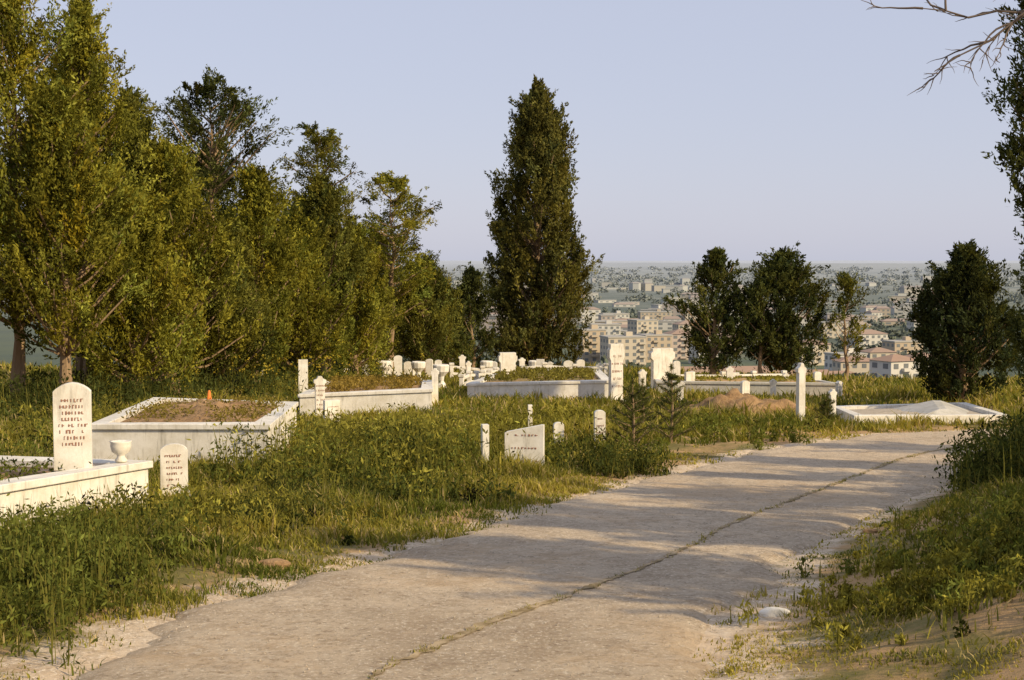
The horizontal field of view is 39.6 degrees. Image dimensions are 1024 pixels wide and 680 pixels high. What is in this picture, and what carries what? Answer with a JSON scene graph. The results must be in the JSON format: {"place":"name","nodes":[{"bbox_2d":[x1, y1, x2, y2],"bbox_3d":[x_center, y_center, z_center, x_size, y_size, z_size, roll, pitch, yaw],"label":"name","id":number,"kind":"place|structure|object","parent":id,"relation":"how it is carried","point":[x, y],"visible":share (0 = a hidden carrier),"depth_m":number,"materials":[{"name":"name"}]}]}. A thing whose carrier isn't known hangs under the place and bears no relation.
{"place":"outdoors","nodes":[
{"label":"outdoors","id":0,"kind":"place"},
{"bbox_2d":[0,260,1023,679],"bbox_3d":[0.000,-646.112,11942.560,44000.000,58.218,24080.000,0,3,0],"label":"ground","id":1,"kind":"structure","parent":0,"point":[138,634],"depth_m":8.90,"materials":[{"name":"soil"}]},
{"bbox_2d":[0,252,13,311],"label":"cypress tree","id":2,"kind":"object","parent":1,"relation":"on","point":[7,286],"visible":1,"depth_m":31.55,"materials":[{"name":"green plant"}]},
{"bbox_2d":[3,52,111,380],"bbox_3d":[-13.948,-3.701,43.922,6.502,10.906,4.720,-2,4,-25],"label":"cypress tree","id":3,"kind":"object","parent":1,"relation":"on","point":[79,364],"visible":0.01,"depth_m":43.95,"materials":[{"name":"green plant"}]},
{"bbox_2d":[0,455,152,527],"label":"tomb enclosure","id":4,"kind":"object","parent":1,"relation":"on","point":[100,474],"visible":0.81,"depth_m":12.62,"materials":[{"name":"white stone"}]},
{"bbox_2d":[53,382,92,470],"bbox_3d":[-4.019,0.787,13.012,0.330,0.800,0.115,-1,3,-11],"label":"headstone","id":5,"kind":"object","parent":4,"relation":"on","point":[72,421],"visible":1,"depth_m":12.96,"materials":[{"name":"white stone"}]},
{"bbox_2d":[109,440,131,462],"bbox_3d":[-3.720,1.061,13.531,0.210,0.200,0.207,0,3,0],"label":"stone urn","id":6,"kind":"object","parent":4,"relation":"on","point":[120,449],"visible":1,"depth_m":13.47,"materials":[{"name":"white stone"}]},
{"bbox_2d":[0,0,156,403],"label":"cypress tree","id":7,"kind":"object","parent":1,"relation":"on","point":[14,18],"visible":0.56,"depth_m":33.17,"materials":[{"name":"green plant"}]},
{"bbox_2d":[0,53,158,386],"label":"cypress tree","id":8,"kind":"object","parent":1,"relation":"on","point":[76,210],"visible":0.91,"depth_m":32.46,"materials":[{"name":"green plant"}]},
{"bbox_2d":[0,0,198,383],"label":"cypress tree","id":9,"kind":"object","parent":1,"relation":"on","point":[84,45],"visible":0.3,"depth_m":37.50,"materials":[{"name":"green plant"}]},
{"bbox_2d":[42,182,213,405],"bbox_3d":[-10.113,-1.049,36.171,4.884,5.971,3.650,2,4,33],"label":"cypress tree","id":10,"kind":"object","parent":1,"relation":"on","point":[136,323],"visible":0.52,"depth_m":35.53,"materials":[{"name":"green plant"}]},
{"bbox_2d":[56,78,205,340],"bbox_3d":[-10.770,-2.927,40.990,4.061,9.192,5.546,3,4,42],"label":"cypress tree","id":11,"kind":"object","parent":1,"relation":"on","point":[135,102],"visible":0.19,"depth_m":40.35,"materials":[{"name":"green plant"}]},
{"bbox_2d":[159,443,190,495],"bbox_3d":[-3.420,1.372,14.400,0.338,0.650,0.133,-1,3,-11],"label":"headstone","id":12,"kind":"object","parent":1,"relation":"on","point":[174,463],"visible":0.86,"depth_m":14.36,"materials":[{"name":"white stone"}]},
{"bbox_2d":[110,124,263,395],"bbox_3d":[-9.129,-2.085,38.987,4.362,7.627,4.432,-3,5,-44],"label":"cypress tree","id":13,"kind":"object","parent":1,"relation":"on","point":[184,204],"visible":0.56,"depth_m":38.43,"materials":[{"name":"green plant"}]},
{"bbox_2d":[92,397,297,465],"bbox_3d":[-4.625,1.510,21.268,2.530,1.315,7.260,0,3,-6],"label":"tomb enclosure","id":14,"kind":"object","parent":1,"relation":"on","point":[151,437],"visible":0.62,"depth_m":18.03,"materials":[{"name":"white stone"}]},
{"bbox_2d":[180,136,241,299],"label":"cypress tree","id":15,"kind":"object","parent":1,"relation":"on","point":[204,167],"visible":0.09,"depth_m":53.53,"materials":[{"name":"green plant"}]},
{"bbox_2d":[147,64,299,247],"bbox_3d":[-10.337,-3.667,46.923,4.639,10.660,6.148,-3,4,-38],"label":"pine tree","id":16,"kind":"object","parent":1,"relation":"on","point":[189,122],"visible":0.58,"depth_m":46.17,"materials":[{"name":"green plant"}]},
{"bbox_2d":[183,211,283,389],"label":"cypress tree","id":17,"kind":"object","parent":1,"relation":"on","point":[247,307],"visible":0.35,"depth_m":40.55,"materials":[{"name":"green plant"}]},
{"bbox_2d":[214,152,321,381],"bbox_3d":[-8.009,-2.028,43.735,4.222,7.554,4.611,0,3,0],"label":"cypress tree","id":18,"kind":"object","parent":1,"relation":"on","point":[260,202],"visible":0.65,"depth_m":43.56,"materials":[{"name":"green plant"}]},
{"bbox_2d":[258,558,290,568],"bbox_3d":[-1.758,1.645,10.447,0.254,0.070,0.174,-2,4,-25],"label":"field stone","id":19,"kind":"object","parent":1,"relation":"on","point":[281,562],"visible":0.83,"depth_m":10.41,"materials":[{"name":"stone"}]},
{"bbox_2d":[172,352,423,395],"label":"yellow wildflowers","id":20,"kind":"object","parent":1,"relation":"on","point":[288,367],"visible":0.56,"depth_m":41.06,"materials":[{"name":"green plant"}]},
{"bbox_2d":[298,359,307,393],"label":"headstone","id":21,"kind":"object","parent":1,"relation":"on","point":[303,366],"visible":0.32,"depth_m":38.05,"materials":[{"name":"white stone"}]},
{"bbox_2d":[261,206,361,376],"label":"cypress tree","id":22,"kind":"object","parent":1,"relation":"on","point":[303,324],"visible":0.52,"depth_m":46.44,"materials":[{"name":"green plant"}]},
{"bbox_2d":[313,376,325,414],"bbox_3d":[-4.000,1.267,29.618,0.325,1.030,0.190,-1,3,-17],"label":"headstone","id":23,"kind":"object","parent":1,"relation":"on","point":[319,381],"visible":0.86,"depth_m":29.56,"materials":[{"name":"white stone"}]},
{"bbox_2d":[274,120,375,369],"bbox_3d":[-8.388,-3.466,55.950,5.756,10.316,4.290,1,3,19],"label":"pine tree","id":24,"kind":"object","parent":1,"relation":"on","point":[326,144],"visible":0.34,"depth_m":55.12,"materials":[{"name":"green plant"}]},
{"bbox_2d":[323,400,339,421],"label":"headstone","id":25,"kind":"object","parent":1,"relation":"on","point":[332,405],"visible":0.41,"depth_m":26.36,"materials":[{"name":"white stone"}]},
{"bbox_2d":[285,164,393,378],"bbox_3d":[-6.686,-2.223,49.849,4.402,7.843,3.939,1,3,14],"label":"cypress tree","id":26,"kind":"object","parent":1,"relation":"on","point":[327,202],"visible":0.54,"depth_m":49.48,"materials":[{"name":"green plant"}]},
{"bbox_2d":[288,214,403,375],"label":"cypress tree","id":27,"kind":"object","parent":1,"relation":"on","point":[374,306],"visible":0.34,"depth_m":50.49,"materials":[{"name":"green plant"}]},
{"bbox_2d":[314,238,405,373],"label":"cypress tree","id":28,"kind":"object","parent":1,"relation":"on","point":[389,323],"visible":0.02,"depth_m":55.97,"materials":[{"name":"green plant"}]},
{"bbox_2d":[298,380,432,415],"bbox_3d":[-3.450,1.531,35.142,2.965,1.562,10.265,0,3,-3],"label":"tomb enclosure","id":29,"kind":"object","parent":1,"relation":"on","point":[351,400],"visible":0.34,"depth_m":30.12,"materials":[{"name":"white stone"}]},
{"bbox_2d":[377,360,390,376],"bbox_3d":[-4.700,1.229,52.151,0.520,0.930,0.520,0,3,0],"label":"stone urn","id":30,"kind":"object","parent":1,"relation":"on","point":[386,362],"visible":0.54,"depth_m":51.97,"materials":[{"name":"white stone"}]},
{"bbox_2d":[361,234,420,368],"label":"cypress tree","id":31,"kind":"object","parent":1,"relation":"on","point":[381,275],"visible":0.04,"depth_m":65.51,"materials":[{"name":"green plant"}]},
{"bbox_2d":[394,355,401,375],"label":"headstone","id":32,"kind":"object","parent":1,"relation":"on","point":[398,363],"visible":0.49,"depth_m":51.07,"materials":[{"name":"white stone"}]},
{"bbox_2d":[358,170,442,372],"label":"pine tree","id":33,"kind":"object","parent":1,"relation":"on","point":[392,240],"visible":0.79,"depth_m":59.42,"materials":[{"name":"green plant"}]},
{"bbox_2d":[0,366,814,495],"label":"grave plants","id":34,"kind":"object","parent":1,"relation":"on","point":[365,383],"visible":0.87,"depth_m":31.64,"materials":[{"name":"green plant"}]},
{"bbox_2d":[411,361,425,378],"bbox_3d":[-3.300,1.221,50.148,0.520,0.930,0.520,0,3,0],"label":"stone urn","id":35,"kind":"object","parent":1,"relation":"on","point":[418,366],"visible":0.61,"depth_m":49.98,"materials":[{"name":"white stone"}]},
{"bbox_2d":[379,255,475,371],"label":"cypress tree","id":36,"kind":"object","parent":1,"relation":"on","point":[430,332],"visible":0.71,"depth_m":61.29,"materials":[{"name":"green plant"}]},
{"bbox_2d":[425,359,432,375],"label":"headstone","id":37,"kind":"object","parent":1,"relation":"on","point":[429,365],"visible":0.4,"depth_m":60.10,"materials":[{"name":"white stone"}]},
{"bbox_2d":[431,368,438,404],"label":"headstone","id":38,"kind":"object","parent":1,"relation":"on","point":[434,372],"visible":0.61,"depth_m":35.06,"materials":[{"name":"white stone"}]},
{"bbox_2d":[384,249,486,356],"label":"cypress tree","id":39,"kind":"object","parent":1,"relation":"on","point":[434,255],"visible":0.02,"depth_m":69.80,"materials":[{"name":"green plant"}]},
{"bbox_2d":[433,364,448,386],"bbox_3d":[-2.200,1.222,44.138,0.520,0.930,0.520,0,3,0],"label":"stone urn","id":40,"kind":"object","parent":1,"relation":"on","point":[443,369],"visible":0.67,"depth_m":43.98,"materials":[{"name":"white stone"}]},
{"bbox_2d":[435,284,475,372],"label":"cypress tree","id":41,"kind":"object","parent":1,"relation":"on","point":[461,343],"visible":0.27,"depth_m":63.98,"materials":[{"name":"green plant"}]},
{"bbox_2d":[4,276,943,334],"bbox_3d":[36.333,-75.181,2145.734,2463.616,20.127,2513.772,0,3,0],"label":"distant town","id":42,"kind":"object","parent":1,"relation":"on","point":[876,313],"visible":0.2,"depth_m":1254.08,"materials":[{"name":"concrete"}]},
{"bbox_2d":[450,261,502,370],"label":"cypress tree","id":43,"kind":"object","parent":1,"relation":"on","point":[470,286],"visible":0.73,"depth_m":65.76,"materials":[{"name":"green plant"}]},
{"bbox_2d":[458,367,498,389],"bbox_3d":[-1.100,1.431,48.657,0.189,1.077,7.260,0,3,8],"label":"stone railing","id":44,"kind":"object","parent":1,"relation":"on","point":[476,375],"visible":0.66,"depth_m":47.29,"materials":[{"name":"white stone"}]},
{"bbox_2d":[481,424,488,459],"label":"headstone","id":45,"kind":"object","parent":1,"relation":"on","point":[485,427],"visible":0.55,"depth_m":17.84,"materials":[{"name":"white stone"}]},
{"bbox_2d":[480,360,492,371],"bbox_3d":[-1.000,1.285,56.161,0.520,0.930,0.520,0,3,0],"label":"stone urn","id":46,"kind":"object","parent":1,"relation":"on","point":[487,363],"visible":0.44,"depth_m":55.95,"materials":[{"name":"white stone"}]},
{"bbox_2d":[498,352,516,373],"bbox_3d":[-0.150,1.038,47.133,0.775,1.250,0.475,-1,3,-11],"label":"headstone","id":47,"kind":"object","parent":1,"relation":"on","point":[507,361],"visible":0.56,"depth_m":47.00,"materials":[{"name":"white stone"}]},
{"bbox_2d":[0,359,1023,667],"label":"weeds","id":48,"kind":"object","parent":1,"relation":"on","point":[70,547],"visible":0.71,"depth_m":12.96,"materials":[{"name":"green plant"}]},
{"bbox_2d":[0,360,1023,679],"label":"grass","id":49,"kind":"structure","parent":1,"relation":"on","point":[874,390],"depth_m":13.60,"materials":[{"name":"green plant"}]},
{"bbox_2d":[505,424,544,465],"bbox_3d":[0.160,1.404,18.105,0.500,0.660,0.095,0,3,9],"label":"headstone","id":50,"kind":"object","parent":1,"relation":"on","point":[530,441],"visible":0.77,"depth_m":18.05,"materials":[{"name":"white stone"}]},
{"bbox_2d":[449,362,607,377],"bbox_3d":[0.650,1.352,54.412,6.110,0.997,0.189,0,3,-5],"label":"stone railing","id":51,"kind":"object","parent":1,"relation":"on","point":[453,373],"visible":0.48,"depth_m":54.37,"materials":[{"name":"white stone"}]},
{"bbox_2d":[466,370,607,399],"bbox_3d":[1.000,1.514,45.156,3.918,1.652,14.234,0,3,2],"label":"tomb enclosure","id":52,"kind":"object","parent":1,"relation":"on","point":[569,387],"visible":0.32,"depth_m":38.14,"materials":[{"name":"white stone"}]},
{"bbox_2d":[478,75,605,365],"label":"cypress tree","id":53,"kind":"object","parent":1,"relation":"on","point":[526,243],"visible":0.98,"depth_m":68.83,"materials":[{"name":"green plant"}]},
{"bbox_2d":[553,422,563,441],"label":"headstone","id":54,"kind":"object","parent":1,"relation":"on","point":[558,426],"visible":0.41,"depth_m":20.76,"materials":[{"name":"white stone"}]},
{"bbox_2d":[574,325,606,362],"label":"apartment building","id":55,"kind":"structure","parent":1,"relation":"on","point":[595,332],"depth_m":635.61,"materials":[{"name":"beige paint"}]},
{"bbox_2d":[594,410,605,439],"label":"headstone","id":56,"kind":"object","parent":1,"relation":"on","point":[600,418],"visible":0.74,"depth_m":21.05,"materials":[{"name":"white stone"}]},
{"bbox_2d":[588,320,620,334],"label":"apartment building","id":57,"kind":"structure","parent":1,"relation":"on","point":[612,328],"depth_m":775.23,"materials":[{"name":"beige paint"}]},
{"bbox_2d":[599,311,629,318],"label":"apartment building","id":58,"kind":"structure","parent":1,"relation":"on","point":[619,314],"depth_m":1055.48,"materials":[{"name":"beige concrete"}]},
{"bbox_2d":[607,344,625,400],"bbox_3d":[2.750,0.926,37.712,0.525,1.650,0.380,-1,3,-17],"label":"headstone","id":59,"kind":"object","parent":1,"relation":"on","point":[615,354],"visible":0.96,"depth_m":37.62,"materials":[{"name":"white stone"}]},
{"bbox_2d":[599,331,646,365],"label":"apartment building","id":60,"kind":"structure","parent":1,"relation":"on","point":[635,348],"depth_m":616.17,"materials":[{"name":"beige paint"}]},
{"bbox_2d":[587,375,675,450],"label":"pine sapling","id":61,"kind":"object","parent":1,"relation":"on","point":[633,402],"visible":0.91,"depth_m":20.27,"materials":[{"name":"green plant"}]},
{"bbox_2d":[621,378,657,422],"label":"pine sapling","id":62,"kind":"object","parent":1,"relation":"on","point":[639,395],"visible":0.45,"depth_m":25.57,"materials":[{"name":"green plant"}]},
{"bbox_2d":[638,369,646,388],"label":"headstone","id":63,"kind":"object","parent":1,"relation":"on","point":[642,373],"visible":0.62,"depth_m":38.65,"materials":[{"name":"white stone"}]},
{"bbox_2d":[627,316,658,334],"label":"apartment building","id":64,"kind":"structure","parent":1,"relation":"on","point":[644,324],"depth_m":836.06,"materials":[{"name":"beige concrete"}]},
{"bbox_2d":[635,330,672,362],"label":"apartment building","id":65,"kind":"structure","parent":1,"relation":"on","point":[657,339],"depth_m":655.44,"materials":[{"name":"beige paint"}]},
{"bbox_2d":[637,309,670,319],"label":"apartment building","id":66,"kind":"structure","parent":1,"relation":"on","point":[658,314],"depth_m":1114.93,"materials":[{"name":"beige concrete"}]},
{"bbox_2d":[647,348,674,389],"bbox_3d":[4.750,0.962,45.125,1.000,1.400,0.475,-1,3,-14],"label":"headstone","id":67,"kind":"object","parent":1,"relation":"on","point":[661,359],"visible":0.65,"depth_m":44.99,"materials":[{"name":"white stone"}]},
{"bbox_2d":[648,363,694,442],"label":"pine sapling","id":68,"kind":"object","parent":1,"relation":"on","point":[671,375],"visible":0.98,"depth_m":21.86,"materials":[{"name":"green plant"}]},
{"bbox_2d":[664,329,688,359],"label":"apartment building","id":69,"kind":"structure","parent":1,"relation":"on","point":[678,345],"depth_m":674.89,"materials":[{"name":"paint"}]},
{"bbox_2d":[672,320,694,330],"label":"apartment building","id":70,"kind":"structure","parent":1,"relation":"on","point":[679,324],"depth_m":856.31,"materials":[{"name":"concrete"}]},
{"bbox_2d":[684,372,694,380],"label":"headstone","id":71,"kind":"object","parent":1,"relation":"on","point":[689,376],"visible":0.23,"depth_m":41.57,"materials":[{"name":"white stone"}]},
{"bbox_2d":[381,265,1023,378],"bbox_3d":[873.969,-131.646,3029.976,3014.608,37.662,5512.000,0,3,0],"label":"distant trees","id":72,"kind":"object","parent":1,"relation":"on","point":[893,333],"visible":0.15,"depth_m":2200.82,"materials":[{"name":"green plant"}]},
{"bbox_2d":[688,339,717,363],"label":"apartment building","id":73,"kind":"structure","parent":1,"relation":"on","point":[692,352],"depth_m":640.60,"materials":[{"name":"beige concrete"}]},
{"bbox_2d":[649,366,768,373],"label":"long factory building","id":74,"kind":"structure","parent":1,"relation":"on","point":[736,368],"depth_m":430.15,"materials":[{"name":"concrete"}]},
{"bbox_2d":[662,246,756,374],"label":"juniper tree","id":75,"kind":"object","parent":1,"relation":"on","point":[704,327],"visible":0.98,"depth_m":52.64,"materials":[{"name":"green plant"}]},
{"bbox_2d":[676,370,786,376],"bbox_3d":[7.100,1.421,47.905,4.811,0.887,0.162,-1,3,-19],"label":"stone railing","id":76,"kind":"object","parent":1,"relation":"on","point":[723,373],"visible":0.32,"depth_m":48.19,"materials":[{"name":"white stone"}]},
{"bbox_2d":[664,388,809,414],"bbox_3d":[4.900,1.425,30.628,3.600,0.791,3.200,0,3,0],"label":"soil mound","id":77,"kind":"object","parent":1,"relation":"on","point":[731,396],"visible":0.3,"depth_m":30.10,"materials":[{"name":"brown soil"}]},
{"bbox_2d":[654,377,835,395],"bbox_3d":[6.900,1.585,42.908,5.666,1.046,4.564,1,3,11],"label":"tomb enclosure","id":78,"kind":"object","parent":1,"relation":"on","point":[760,386],"visible":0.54,"depth_m":40.66,"materials":[{"name":"grey stone"}]},
{"bbox_2d":[740,380,749,393],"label":"headstone","id":79,"kind":"object","parent":1,"relation":"on","point":[744,386],"visible":0.45,"depth_m":36.58,"materials":[{"name":"white stone"}]},
{"bbox_2d":[728,257,801,373],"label":"juniper tree","id":80,"kind":"object","parent":1,"relation":"on","point":[758,291],"visible":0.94,"depth_m":52.16,"materials":[{"name":"green plant"}]},
{"bbox_2d":[769,379,776,396],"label":"headstone","id":81,"kind":"object","parent":1,"relation":"on","point":[772,382],"visible":0.65,"depth_m":38.07,"materials":[{"name":"white stone"}]},
{"bbox_2d":[759,607,789,616],"bbox_3d":[1.605,1.661,8.711,0.195,0.049,0.113,0,3,0],"label":"white stone","id":82,"kind":"object","parent":1,"relation":"on","point":[768,612],"visible":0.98,"depth_m":8.67,"materials":[{"name":"stone"}]},
{"bbox_2d":[725,369,831,375],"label":"warehouse","id":83,"kind":"structure","parent":1,"relation":"on","point":[818,370],"depth_m":395.23,"materials":[{"name":"concrete"}]},
{"bbox_2d":[735,240,856,375],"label":"juniper tree","id":84,"kind":"object","parent":1,"relation":"on","point":[794,275],"visible":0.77,"depth_m":52.29,"materials":[{"name":"green plant"}]},
{"bbox_2d":[795,363,806,425],"bbox_3d":[5.500,1.073,27.103,0.212,1.270,0.285,-1,3,-11],"label":"headstone","id":85,"kind":"object","parent":1,"relation":"on","point":[800,369],"visible":0.64,"depth_m":27.03,"materials":[{"name":"white stone"}]},
{"bbox_2d":[794,339,830,365],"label":"apartment building","id":86,"kind":"structure","parent":1,"relation":"on","point":[820,361],"depth_m":616.64,"materials":[{"name":"paint"}]},
{"bbox_2d":[813,392,843,425],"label":"pine sapling","id":87,"kind":"object","parent":1,"relation":"on","point":[826,402],"visible":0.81,"depth_m":26.59,"materials":[{"name":"green plant"}]},
{"bbox_2d":[817,320,847,337],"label":"apartment building","id":88,"kind":"structure","parent":1,"relation":"on","point":[830,333],"depth_m":875.20,"materials":[{"name":"beige paint"}]},
{"bbox_2d":[828,389,836,413],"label":"headstone","id":89,"kind":"object","parent":1,"relation":"on","point":[832,393],"visible":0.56,"depth_m":28.36,"materials":[{"name":"white stone"}]},
{"bbox_2d":[835,381,842,396],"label":"headstone","id":90,"kind":"object","parent":1,"relation":"on","point":[839,385],"visible":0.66,"depth_m":39.09,"materials":[{"name":"white stone"}]},
{"bbox_2d":[818,271,870,380],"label":"pine tree","id":91,"kind":"object","parent":1,"relation":"on","point":[845,280],"visible":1,"depth_m":51.89,"materials":[{"name":"green plant"}]},
{"bbox_2d":[823,348,867,370],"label":"apartment building","id":92,"kind":"structure","parent":1,"relation":"on","point":[828,361],"depth_m":560.36,"materials":[{"name":"grey paint"}]},
{"bbox_2d":[832,356,869,374],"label":"house","id":93,"kind":"structure","parent":1,"relation":"on","point":[861,366],"depth_m":476.88,"materials":[{"name":"paint"}]},
{"bbox_2d":[846,329,888,348],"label":"apartment building","id":94,"kind":"structure","parent":1,"relation":"on","point":[871,336],"depth_m":735.94,"materials":[{"name":"paint"}]},
{"bbox_2d":[861,347,896,358],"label":"apartment building","id":95,"kind":"structure","parent":1,"relation":"on","point":[875,352],"depth_m":596.90,"materials":[{"name":"concrete"}]},
{"bbox_2d":[867,354,919,377],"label":"house","id":96,"kind":"structure","parent":1,"relation":"on","point":[893,364],"depth_m":392.47,"materials":[{"name":"paint"}]},
{"bbox_2d":[881,336,922,353],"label":"apartment building","id":97,"kind":"structure","parent":1,"relation":"on","point":[903,344],"depth_m":656.21,"materials":[{"name":"beige paint"}]},
{"bbox_2d":[836,402,1006,423],"bbox_3d":[8.300,1.723,29.344,3.031,0.835,4.990,0,3,7],"label":"kerbed grave plot","id":98,"kind":"object","parent":1,"relation":"on","point":[881,411],"visible":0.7,"depth_m":28.75,"materials":[{"name":"white stone"}]},
{"bbox_2d":[893,400,968,413],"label":"grave cover slab","id":99,"kind":"structure","parent":98,"relation":"on","point":[935,407],"depth_m":29.40,"materials":[{"name":"grey stone"}]},
{"bbox_2d":[862,0,1023,94],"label":"bare tree","id":100,"kind":"object","parent":1,"relation":"on","point":[980,44],"visible":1,"depth_m":12.45,"materials":[{"name":"grey plant"}]},
{"bbox_2d":[890,239,1022,401],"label":"juniper tree","id":101,"kind":"object","parent":1,"relation":"on","point":[964,286],"visible":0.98,"depth_m":35.59,"materials":[{"name":"green plant"}]},
{"bbox_2d":[981,0,1023,396],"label":"cypress tree","id":102,"kind":"object","parent":1,"relation":"on","point":[1013,148],"visible":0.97,"depth_m":30.03,"materials":[{"name":"green plant"}]},
{"bbox_2d":[0,0,1023,260],"label":"sky","id":103,"kind":"structure","parent":0,"point":[745,128],"materials":[{"name":"blue"}]},
{"bbox_2d":[75,429,1007,679],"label":"road","id":104,"kind":"structure","parent":0,"point":[351,652],"depth_m":9.55,"materials":[{"name":"grey concrete"}]},
{"bbox_2d":[16,434,953,679],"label":"road pebbles","id":105,"kind":"object","parent":104,"relation":"on","point":[308,668],"visible":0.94,"depth_m":9.83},
{"bbox_2d":[366,443,974,679],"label":"road joint","id":106,"kind":"object","parent":104,"relation":"on","point":[415,654],"visible":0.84,"depth_m":8.77,"materials":[{"name":"soil"}]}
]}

